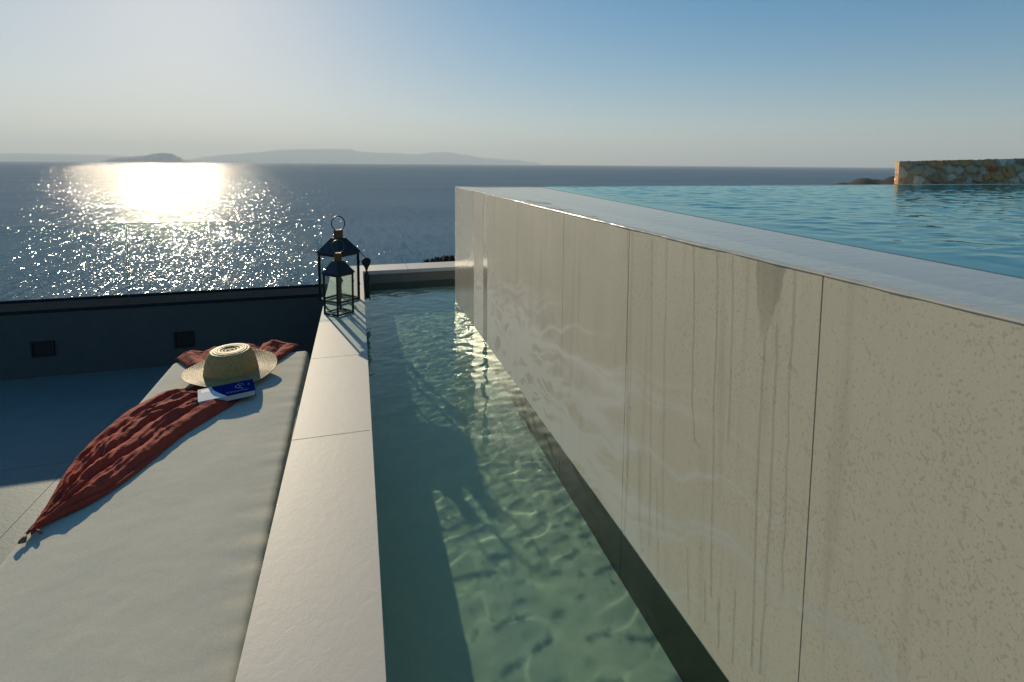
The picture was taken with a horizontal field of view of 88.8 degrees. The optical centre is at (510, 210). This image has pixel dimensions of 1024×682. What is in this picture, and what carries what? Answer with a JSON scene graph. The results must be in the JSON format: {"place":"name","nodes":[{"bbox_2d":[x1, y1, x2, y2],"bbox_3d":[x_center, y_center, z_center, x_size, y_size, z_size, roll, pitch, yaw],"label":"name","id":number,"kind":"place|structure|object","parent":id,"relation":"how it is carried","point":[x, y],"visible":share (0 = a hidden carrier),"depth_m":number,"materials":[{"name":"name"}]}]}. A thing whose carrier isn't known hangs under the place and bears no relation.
{"place":"outdoors","nodes":[
{"label":"outdoors","id":0,"kind":"place"},
{"bbox_2d":[0,153,128,161],"bbox_3d":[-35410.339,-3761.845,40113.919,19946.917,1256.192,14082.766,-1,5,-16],"label":"coast","id":1,"kind":"structure","parent":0,"point":[39,157],"depth_m":39535.11},
{"bbox_2d":[101,152,204,162],"bbox_3d":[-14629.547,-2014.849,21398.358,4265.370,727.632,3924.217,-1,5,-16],"label":"island","id":2,"kind":"structure","parent":0,"point":[161,157],"depth_m":20911.01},
{"bbox_2d":[0,353,311,564],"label":"terrace floor","id":3,"kind":"structure","parent":0,"point":[52,428],"depth_m":3.22,"materials":[{"name":"grey concrete"}]},
{"bbox_2d":[0,351,308,681],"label":"sunbed","id":4,"kind":"object","parent":3,"relation":"on","point":[150,571],"visible":0.67,"depth_m":1.41,"materials":[{"name":"fabric"}]},
{"bbox_2d":[18,340,298,543],"bbox_3d":[-1.350,0.849,2.280,0.644,0.076,1.558,-1,5,-16],"label":"scarf","id":5,"kind":"object","parent":4,"relation":"on","point":[125,447],"visible":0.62,"depth_m":1.96,"materials":[{"name":"red fabric"}]},
{"bbox_2d":[198,379,255,404],"bbox_3d":[-1.288,0.827,2.376,0.225,0.029,0.135,-4,8,-31],"label":"paperback book","id":6,"kind":"object","parent":5,"relation":"on","point":[236,390],"visible":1,"depth_m":2.36,"materials":[{"name":"blue paper"}]},
{"bbox_2d":[181,343,276,387],"bbox_3d":[-1.405,0.751,2.629,0.426,0.117,0.426,-4,10,-33],"label":"straw hat","id":7,"kind":"object","parent":5,"relation":"on","point":[227,364],"visible":0.97,"depth_m":2.56,"materials":[{"name":"beige wicker"}]},
{"bbox_2d":[0,284,327,379],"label":"parapet wall","id":8,"kind":"structure","parent":3,"relation":"on","point":[90,335],"depth_m":4.11,"materials":[{"name":"paint"}]},
{"bbox_2d":[30,340,55,357],"bbox_3d":[-3.497,1.037,3.914,0.144,0.118,0.014,-1,5,-16],"label":"wall light","id":9,"kind":"object","parent":8,"relation":"attached to","point":[42,348],"visible":1,"depth_m":3.91,"materials":[{"name":"black metal"}]},
{"bbox_2d":[0,224,128,302],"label":"glass fence panel","id":10,"kind":"object","parent":8,"relation":"on","point":[52,299],"visible":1,"depth_m":4.17,"materials":[{"name":"glass"}]},
{"bbox_2d":[174,331,193,347],"bbox_3d":[-2.604,1.031,4.176,0.138,0.128,0.014,-1,5,-16],"label":"wall light","id":11,"kind":"object","parent":8,"relation":"attached to","point":[184,339],"visible":1,"depth_m":4.18,"materials":[{"name":"black metal"}]},
{"bbox_2d":[129,219,322,295],"bbox_3d":[-2.413,0.393,4.495,1.499,0.600,0.024,-1,5,-16],"label":"glass fence panel","id":12,"kind":"object","parent":8,"relation":"on","point":[162,293],"visible":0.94,"depth_m":4.49,"materials":[{"name":"glass"}]},
{"bbox_2d":[184,149,541,164],"bbox_3d":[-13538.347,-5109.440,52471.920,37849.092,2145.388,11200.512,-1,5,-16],"label":"mountains","id":13,"kind":"structure","parent":0,"point":[315,156],"depth_m":51490.69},
{"bbox_2d":[0,161,894,300],"bbox_3d":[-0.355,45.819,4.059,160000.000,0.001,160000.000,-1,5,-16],"label":"sea","id":14,"kind":"structure","parent":0,"point":[397,213],"depth_m":473.69,"materials":[{"name":"blue liquid"}]},
{"bbox_2d":[0,0,1023,166],"label":"sky","id":15,"kind":"structure","parent":0,"point":[778,83],"materials":[{"name":"blue"}]},
{"bbox_2d":[364,279,729,681],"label":"channel water","id":16,"kind":"structure","parent":0,"point":[508,552],"depth_m":1.57,"materials":[{"name":"teal liquid"}]},
{"bbox_2d":[539,184,1023,277],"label":"pool water","id":17,"kind":"structure","parent":0,"point":[978,226],"depth_m":2.15,"materials":[{"name":"blue liquid"}]},
{"bbox_2d":[832,176,894,184],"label":"headland","id":18,"kind":"structure","parent":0,"point":[889,180],"depth_m":330.84,"materials":[{"name":"stone"}]},
{"bbox_2d":[894,158,1023,183],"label":"stone wall","id":19,"kind":"structure","parent":0,"point":[994,171],"depth_m":6.11,"materials":[{"name":"beige stone"}]},
{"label":"channel floor","id":20,"kind":"structure","parent":0,"visible":0},
{"bbox_2d":[235,271,386,681],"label":"wall","id":21,"kind":"structure","parent":20,"relation":"on","point":[316,614],"depth_m":1.39,"materials":[{"name":"concrete"}]},
{"bbox_2d":[321,240,354,316],"bbox_3d":[-1.139,0.439,3.471,0.150,0.495,0.156,4,6,32],"label":"lantern","id":22,"kind":"object","parent":21,"relation":"on","point":[337,267],"visible":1,"depth_m":3.44,"materials":[{"name":"black metal"}]},
{"bbox_2d":[316,216,360,303],"bbox_3d":[-1.245,0.345,3.805,0.217,0.621,0.223,3,6,30],"label":"lantern","id":23,"kind":"object","parent":21,"relation":"on","point":[350,248],"visible":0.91,"depth_m":3.77,"materials":[{"name":"black metal"}]},
{"bbox_2d":[360,252,370,299],"bbox_3d":[-1.069,0.482,3.857,0.068,0.382,0.086,5,7,41],"label":"hanging tassel","id":24,"kind":"object","parent":23,"relation":"hanging from","point":[366,262],"visible":1,"depth_m":3.86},
{"bbox_2d":[350,261,454,283],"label":"end wall","id":25,"kind":"structure","parent":20,"relation":"on","point":[388,273],"depth_m":5.01,"materials":[{"name":"concrete"}]},
{"bbox_2d":[455,184,1023,681],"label":"pool wall","id":26,"kind":"structure","parent":20,"relation":"on","point":[795,458],"depth_m":1.01,"materials":[{"name":"stone"},{"name":"grout"}]},
{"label":"hillside","id":27,"kind":"structure","parent":0,"visible":0},
{"bbox_2d":[422,255,454,262],"bbox_3d":[-1.080,1.123,9.197,0.968,0.708,0.545,-1,5,-16],"label":"shrub","id":28,"kind":"object","parent":27,"relation":"on","point":[447,258],"visible":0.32,"depth_m":9.11,"materials":[{"name":"green plant"}]}
]}

